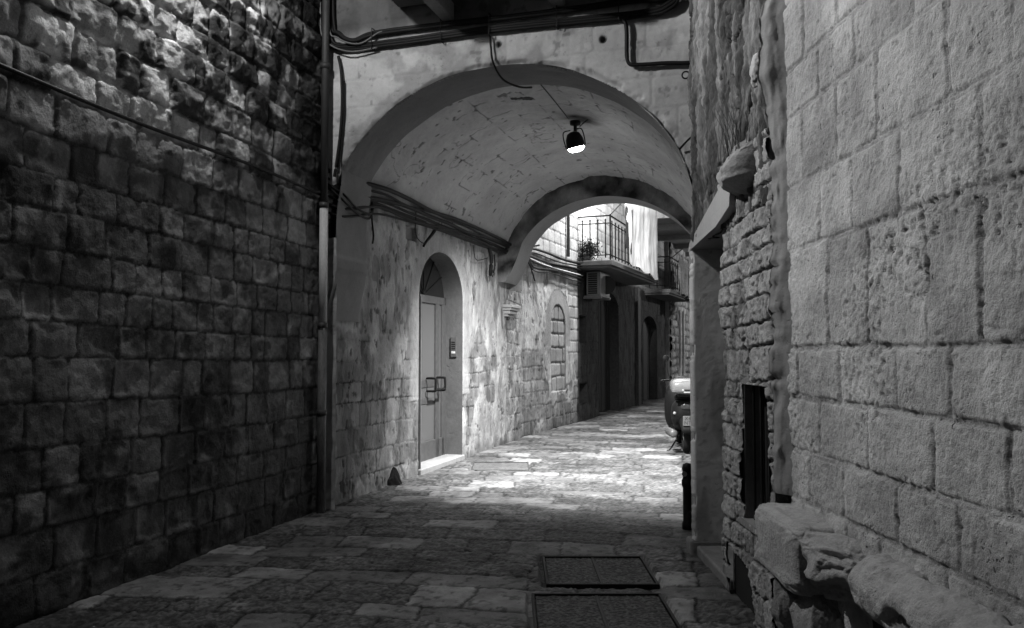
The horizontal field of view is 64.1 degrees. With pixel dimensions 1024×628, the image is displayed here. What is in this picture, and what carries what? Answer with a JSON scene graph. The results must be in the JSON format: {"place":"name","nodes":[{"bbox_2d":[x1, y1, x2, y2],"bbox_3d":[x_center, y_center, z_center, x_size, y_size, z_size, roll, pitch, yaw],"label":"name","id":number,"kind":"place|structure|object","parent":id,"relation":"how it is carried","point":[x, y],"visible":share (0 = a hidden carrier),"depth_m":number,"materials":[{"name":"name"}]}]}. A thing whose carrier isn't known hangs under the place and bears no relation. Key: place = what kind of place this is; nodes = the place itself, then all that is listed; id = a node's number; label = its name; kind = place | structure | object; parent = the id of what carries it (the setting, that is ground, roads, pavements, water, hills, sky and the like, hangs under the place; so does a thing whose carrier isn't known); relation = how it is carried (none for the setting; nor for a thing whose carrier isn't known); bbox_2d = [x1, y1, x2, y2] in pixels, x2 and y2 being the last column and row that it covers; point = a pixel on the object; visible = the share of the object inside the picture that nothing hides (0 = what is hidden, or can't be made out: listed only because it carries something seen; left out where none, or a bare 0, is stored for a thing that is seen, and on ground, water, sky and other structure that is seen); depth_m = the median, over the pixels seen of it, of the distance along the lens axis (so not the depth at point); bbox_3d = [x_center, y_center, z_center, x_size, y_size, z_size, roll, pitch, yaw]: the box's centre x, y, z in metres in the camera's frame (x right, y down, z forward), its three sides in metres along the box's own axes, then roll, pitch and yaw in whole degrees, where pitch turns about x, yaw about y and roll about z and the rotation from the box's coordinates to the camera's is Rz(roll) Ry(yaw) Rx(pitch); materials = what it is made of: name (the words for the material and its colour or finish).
{"place":"outdoors","nodes":[
{"label":"outdoors","id":0,"kind":"place"},
{"bbox_2d":[15,398,777,627],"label":"pavement","id":1,"kind":"structure","parent":0,"point":[460,544],"depth_m":6.14,"materials":[{"name":"grey stone"}]},
{"bbox_2d":[387,467,401,485],"bbox_3d":[-1.402,1.841,9.288,0.325,0.208,0.284,0,-3,0],"label":"rubbish bag","id":2,"kind":"object","parent":1,"relation":"on","point":[394,479],"visible":0.69,"depth_m":9.20,"materials":[{"name":"plastic"}]},
{"bbox_2d":[471,462,528,470],"bbox_3d":[-0.150,2.004,10.705,0.740,0.032,0.730,0,-3,0],"label":"inspection cover","id":3,"kind":"object","parent":1,"relation":"on","point":[506,466],"visible":0.96,"depth_m":10.71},
{"bbox_2d":[320,0,692,509],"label":"vaulted passage house","id":4,"kind":"structure","parent":1,"relation":"on","point":[424,375],"depth_m":8.99,"materials":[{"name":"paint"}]},
{"bbox_2d":[333,56,343,176],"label":"cable","id":5,"kind":"object","parent":4,"relation":"attached to","point":[341,116],"visible":1,"depth_m":7.82,"materials":[{"name":"black rubber"}]},
{"bbox_2d":[338,81,344,173],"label":"cable","id":6,"kind":"object","parent":4,"relation":"attached to","point":[343,130],"visible":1,"depth_m":7.84,"materials":[{"name":"black rubber"}]},
{"bbox_2d":[328,185,373,219],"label":"cable","id":7,"kind":"object","parent":4,"relation":"attached to","point":[347,204],"visible":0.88,"depth_m":8.00,"materials":[{"name":"black rubber"}]},
{"bbox_2d":[328,183,373,214],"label":"cable","id":8,"kind":"object","parent":4,"relation":"attached to","point":[349,200],"visible":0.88,"depth_m":8.03,"materials":[{"name":"black rubber"}]},
{"bbox_2d":[330,30,381,44],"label":"cable","id":9,"kind":"object","parent":4,"relation":"attached to","point":[375,34],"visible":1,"depth_m":7.77,"materials":[{"name":"black rubber"}]},
{"bbox_2d":[371,202,373,243],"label":"cable","id":10,"kind":"object","parent":4,"relation":"attached to","point":[372,226],"visible":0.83,"depth_m":8.58,"materials":[{"name":"black rubber"}]},
{"bbox_2d":[415,212,437,243],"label":"cable","id":11,"kind":"object","parent":4,"relation":"attached to","point":[415,231],"visible":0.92,"depth_m":9.78,"materials":[{"name":"black rubber"}]},
{"bbox_2d":[422,228,436,246],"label":"cable","id":12,"kind":"object","parent":4,"relation":"attached to","point":[429,237],"visible":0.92,"depth_m":10.20,"materials":[{"name":"black rubber"}]},
{"bbox_2d":[418,258,445,468],"bbox_3d":[-1.049,0.544,10.819,0.315,2.800,1.500,-1,-3,17],"label":"door","id":13,"kind":"structure","parent":4,"relation":"in","point":[432,416],"depth_m":11.12,"materials":[{"name":"wood"}]},
{"bbox_2d":[418,253,464,474],"bbox_3d":[-1.044,0.604,10.814,0.335,2.820,1.540,-1,-3,17],"label":"doorway","id":14,"kind":"structure","parent":4,"relation":"in","point":[452,288],"depth_m":11.50,"materials":[{"name":"stone"}]},
{"bbox_2d":[328,168,580,264],"bbox_3d":[-0.131,-1.213,12.835,0.249,0.250,10.525,-1,-3,18],"label":"cable","id":15,"kind":"object","parent":4,"relation":"attached to","point":[401,195],"visible":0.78,"depth_m":10.27,"materials":[{"name":"black rubber"}]},
{"bbox_2d":[328,177,580,266],"bbox_3d":[-0.134,-1.145,12.834,0.218,0.223,10.519,-1,-3,18],"label":"cable","id":16,"kind":"object","parent":4,"relation":"attached to","point":[397,200],"visible":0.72,"depth_m":10.73,"materials":[{"name":"black rubber"}]},
{"bbox_2d":[328,188,583,271],"bbox_3d":[-0.147,-1.064,12.833,0.230,0.235,10.525,-1,-3,18],"label":"cable","id":17,"kind":"object","parent":4,"relation":"attached to","point":[435,218],"visible":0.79,"depth_m":10.51,"materials":[{"name":"black rubber"}]},
{"bbox_2d":[328,211,583,282],"bbox_3d":[-0.146,-0.863,12.825,0.204,0.296,10.520,-1,-3,18],"label":"cable","id":18,"kind":"object","parent":4,"relation":"attached to","point":[353,216],"visible":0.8,"depth_m":10.13,"materials":[{"name":"black rubber"}]},
{"bbox_2d":[328,194,583,275],"bbox_3d":[-0.147,-0.983,12.831,0.203,0.215,10.519,-1,-3,18],"label":"cable","id":19,"kind":"object","parent":4,"relation":"attached to","point":[392,205],"visible":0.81,"depth_m":10.11,"materials":[{"name":"black rubber"}]},
{"bbox_2d":[329,203,583,279],"bbox_3d":[-0.154,-0.920,12.828,0.218,0.263,10.525,-1,-3,18],"label":"cable","id":20,"kind":"object","parent":4,"relation":"attached to","point":[411,220],"visible":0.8,"depth_m":10.01,"materials":[{"name":"black rubber"}]},
{"bbox_2d":[331,0,626,39],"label":"cable","id":21,"kind":"object","parent":4,"relation":"attached to","point":[461,20],"visible":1,"depth_m":7.49,"materials":[{"name":"black rubber"}]},
{"bbox_2d":[487,244,495,276],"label":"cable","id":22,"kind":"object","parent":4,"relation":"hanging from","point":[491,272],"visible":0.94,"depth_m":12.30,"materials":[{"name":"black rubber"}]},
{"bbox_2d":[330,0,663,42],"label":"cable","id":23,"kind":"object","parent":4,"relation":"attached to","point":[594,7],"visible":0.99,"depth_m":7.40,"materials":[{"name":"black rubber"}]},
{"bbox_2d":[321,0,676,47],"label":"cable","id":24,"kind":"object","parent":4,"relation":"attached to","point":[671,3],"visible":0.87,"depth_m":7.35,"materials":[{"name":"black rubber"}]},
{"bbox_2d":[330,0,672,45],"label":"cable","id":25,"kind":"object","parent":4,"relation":"attached to","point":[515,23],"visible":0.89,"depth_m":7.36,"materials":[{"name":"black rubber"}]},
{"bbox_2d":[329,0,678,50],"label":"cable","id":26,"kind":"object","parent":4,"relation":"attached to","point":[673,6],"visible":0.87,"depth_m":7.33,"materials":[{"name":"black rubber"}]},
{"bbox_2d":[489,36,531,88],"bbox_3d":[-0.006,-2.333,7.689,0.038,0.359,0.695,-2,-3,33],"label":"cable","id":27,"kind":"object","parent":4,"relation":"attached to","point":[500,76],"visible":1,"depth_m":7.51,"materials":[{"name":"black rubber"}]},
{"bbox_2d":[541,85,568,119],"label":"cable","id":28,"kind":"object","parent":4,"relation":"attached to","point":[554,101],"visible":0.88,"depth_m":8.56,"materials":[{"name":"black rubber"}]},
{"bbox_2d":[562,119,587,152],"bbox_3d":[0.733,-2.041,9.304,0.241,0.404,0.224,-2,-3,38],"label":"hanging lamp","id":29,"kind":"object","parent":4,"relation":"hanging from","point":[575,140],"visible":1,"depth_m":9.25,"materials":[{"name":"metal"}]},
{"bbox_2d":[619,18,689,66],"bbox_3d":[1.222,-2.333,6.976,0.627,0.471,0.036,-1,-3,17],"label":"conduit","id":30,"kind":"object","parent":4,"relation":"attached to","point":[640,64],"visible":0.94,"depth_m":7.00,"materials":[{"name":"black plastic"}]},
{"bbox_2d":[679,137,690,149],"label":"cable","id":31,"kind":"object","parent":4,"relation":"attached to","point":[684,143],"visible":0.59,"depth_m":6.85,"materials":[{"name":"black rubber"}]},
{"bbox_2d":[542,556,659,589],"bbox_3d":[0.585,1.770,5.610,0.730,0.036,0.730,0,-3,0],"label":"inspection cover","id":32,"kind":"object","parent":1,"relation":"on","point":[616,572],"visible":0.99,"depth_m":5.55,"materials":[{"name":"metal"}]},
{"bbox_2d":[531,593,681,627],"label":"inspection cover","id":33,"kind":"object","parent":1,"relation":"on","point":[621,610],"visible":1,"depth_m":4.74,"materials":[{"name":"metal"}]},
{"bbox_2d":[660,355,690,452],"bbox_3d":[2.660,1.363,12.630,0.654,1.453,2.025,0,-3,5],"label":"motor scooter","id":34,"kind":"object","parent":1,"relation":"on","point":[677,407],"visible":0.64,"depth_m":11.90,"materials":[{"name":"metal"}]},
{"bbox_2d":[664,241,689,388],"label":"house","id":35,"kind":"structure","parent":1,"relation":"on","point":[671,331],"depth_m":27.60,"materials":[{"name":"grey stone"}]},
{"bbox_2d":[678,310,681,375],"bbox_3d":[5.745,1.324,27.892,0.096,2.900,0.096,0,-3,0],"label":"drainpipe","id":36,"kind":"object","parent":35,"relation":"attached to","point":[680,349],"visible":0.65,"depth_m":27.87,"materials":[{"name":"grey metal"}]},
{"bbox_2d":[682,311,684,375],"bbox_3d":[5.999,1.353,28.544,0.096,2.900,0.096,0,-3,0],"label":"drainpipe","id":37,"kind":"object","parent":35,"relation":"attached to","point":[683,342],"visible":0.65,"depth_m":28.53,"materials":[{"name":"grey metal"}]},
{"bbox_2d":[681,463,691,529],"bbox_3d":[1.492,1.554,6.956,0.105,0.570,0.100,0,-3,0],"label":"bollard","id":38,"kind":"object","parent":1,"relation":"on","point":[687,498],"visible":0.87,"depth_m":6.92,"materials":[{"name":"metal"}]},
{"bbox_2d":[686,0,793,627],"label":"rubble house","id":39,"kind":"structure","parent":1,"relation":"on","point":[741,347],"depth_m":4.81,"materials":[{"name":"stone"}]},
{"bbox_2d":[686,236,771,589],"bbox_3d":[1.589,0.641,5.707,0.527,2.340,1.140,0,-3,0],"label":"doorway","id":40,"kind":"structure","parent":39,"relation":"in","point":[707,343],"depth_m":6.11,"materials":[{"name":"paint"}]},
{"bbox_2d":[712,94,749,161],"bbox_3d":[1.243,-1.072,4.675,0.187,0.330,0.571,0,-3,0],"label":"dry weed","id":41,"kind":"object","parent":39,"relation":"on","point":[737,140],"visible":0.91,"depth_m":4.64,"materials":[{"name":"grey plant"}]},
{"bbox_2d":[740,377,791,535],"bbox_3d":[1.480,0.787,4.509,0.280,0.860,0.600,0,-3,0],"label":"window","id":42,"kind":"structure","parent":39,"relation":"in","point":[757,472],"depth_m":4.76,"materials":[{"name":"wood"}]},
{"label":"ground","id":43,"kind":"structure","parent":0,"visible":0},
{"bbox_2d":[0,0,321,627],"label":"stone wall","id":44,"kind":"structure","parent":43,"relation":"on","point":[159,302],"depth_m":5.54,"materials":[{"name":"stone"}]},
{"bbox_2d":[0,63,320,195],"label":"cable","id":45,"kind":"object","parent":44,"relation":"attached to","point":[57,89],"visible":1,"depth_m":5.35,"materials":[{"name":"black rubber"}]},
{"bbox_2d":[316,0,330,513],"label":"drainpipe","id":46,"kind":"object","parent":44,"relation":"attached to","point":[325,68],"visible":0.97,"depth_m":7.70,"materials":[{"name":"grey metal"}]},
{"bbox_2d":[320,2,376,52],"bbox_3d":[-1.566,-3.319,7.831,0.594,1.654,0.024,-1,-3,13],"label":"cable","id":47,"kind":"object","parent":44,"relation":"attached to","point":[339,48],"visible":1,"depth_m":7.81,"materials":[{"name":"black rubber"}]},
{"bbox_2d":[518,203,689,436],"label":"balcony house","id":48,"kind":"structure","parent":43,"relation":"on","point":[582,359],"depth_m":18.17,"materials":[{"name":"grey stone"}]},
{"bbox_2d":[530,258,582,275],"bbox_3d":[0.896,-0.907,16.079,0.041,0.064,3.501,-1,-3,21],"label":"wall pipe","id":49,"kind":"object","parent":48,"relation":"attached to","point":[555,268],"depth_m":15.99,"materials":[{"name":"white metal"}]},
{"bbox_2d":[567,215,569,256],"bbox_3d":[1.163,-2.956,16.928,0.067,3.550,0.067,0,-3,0],"label":"drainpipe","id":50,"kind":"object","parent":48,"relation":"attached to","point":[568,235],"visible":0.35,"depth_m":16.84,"materials":[{"name":"grey metal"}]},
{"bbox_2d":[579,315,585,341],"bbox_3d":[1.415,0.329,17.953,0.300,0.580,0.530,-1,-3,21],"label":"window","id":51,"kind":"structure","parent":48,"relation":"in","point":[582,319],"depth_m":18.17,"materials":[{"name":"black glass"}]},
{"bbox_2d":[578,383,586,403],"bbox_3d":[1.420,1.738,17.902,0.300,0.440,0.600,-1,-3,21],"label":"window","id":52,"kind":"structure","parent":48,"relation":"in","point":[582,387],"depth_m":18.15,"materials":[{"name":"black glass"}]},
{"bbox_2d":[578,236,602,260],"bbox_3d":[1.664,-1.358,17.791,0.639,0.681,0.710,0,-3,0],"label":"potted plant","id":53,"kind":"object","parent":48,"relation":"on","point":[586,251],"visible":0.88,"depth_m":17.68,"materials":[{"name":"grey plant"}]},
{"bbox_2d":[583,271,614,300],"bbox_3d":[1.988,-0.622,18.273,0.609,0.590,0.880,-1,-3,21],"label":"air conditioner","id":54,"kind":"object","parent":48,"relation":"attached to","point":[600,285],"visible":1,"depth_m":17.95,"materials":[{"name":"metal"}]},
{"bbox_2d":[586,293,618,414],"bbox_3d":[2.239,0.991,20.050,0.300,3.049,1.970,-1,-3,21],"label":"doorway","id":55,"kind":"structure","parent":48,"relation":"in","point":[608,310],"depth_m":20.85,"materials":[{"name":"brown wood"}]},
{"bbox_2d":[625,205,632,253],"bbox_3d":[2.644,-1.885,18.425,0.045,1.053,0.650,-1,-3,20],"label":"bath towel","id":56,"kind":"object","parent":48,"relation":"hanging from","point":[627,230],"visible":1,"depth_m":18.29,"materials":[{"name":"fabric"}]},
{"bbox_2d":[641,316,657,399],"bbox_3d":[4.014,1.400,24.610,0.300,2.649,2.160,-1,-3,21],"label":"doorway","id":57,"kind":"structure","parent":48,"relation":"in","point":[649,329],"depth_m":25.53,"materials":[{"name":"grey wood"}]},
{"bbox_2d":[678,258,688,298],"bbox_3d":[5.403,-1.105,25.612,0.095,1.155,1.900,-1,-3,21],"label":"curtain","id":58,"kind":"object","parent":48,"relation":"hanging from","point":[683,267],"visible":1,"depth_m":25.49,"materials":[{"name":"grey fabric"}]},
{"bbox_2d":[754,0,1023,627],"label":"stone house","id":59,"kind":"structure","parent":43,"relation":"on","point":[904,508],"depth_m":2.92,"materials":[{"name":"grey stone"}]},
{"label":"street side house","id":60,"kind":"object","parent":43,"relation":"on","visible":0},
{"bbox_2d":[657,211,690,256],"bbox_3d":[8.449,-4.293,26.239,6.980,4.030,10.400,-1,-3,21],"label":"street overpass","id":61,"kind":"object","parent":60,"relation":"on","point":[676,234],"visible":0.03,"depth_m":25.13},
{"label":"clothes line","id":62,"kind":"object","parent":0,"visible":0},
{"bbox_2d":[628,204,657,279],"bbox_3d":[3.248,-1.940,20.018,0.106,1.999,3.550,-1,-3,22],"label":"bed sheet","id":63,"kind":"object","parent":62,"relation":"hanging from","point":[643,256],"visible":0.84,"depth_m":20.03,"materials":[{"name":"white fabric"}]}
]}

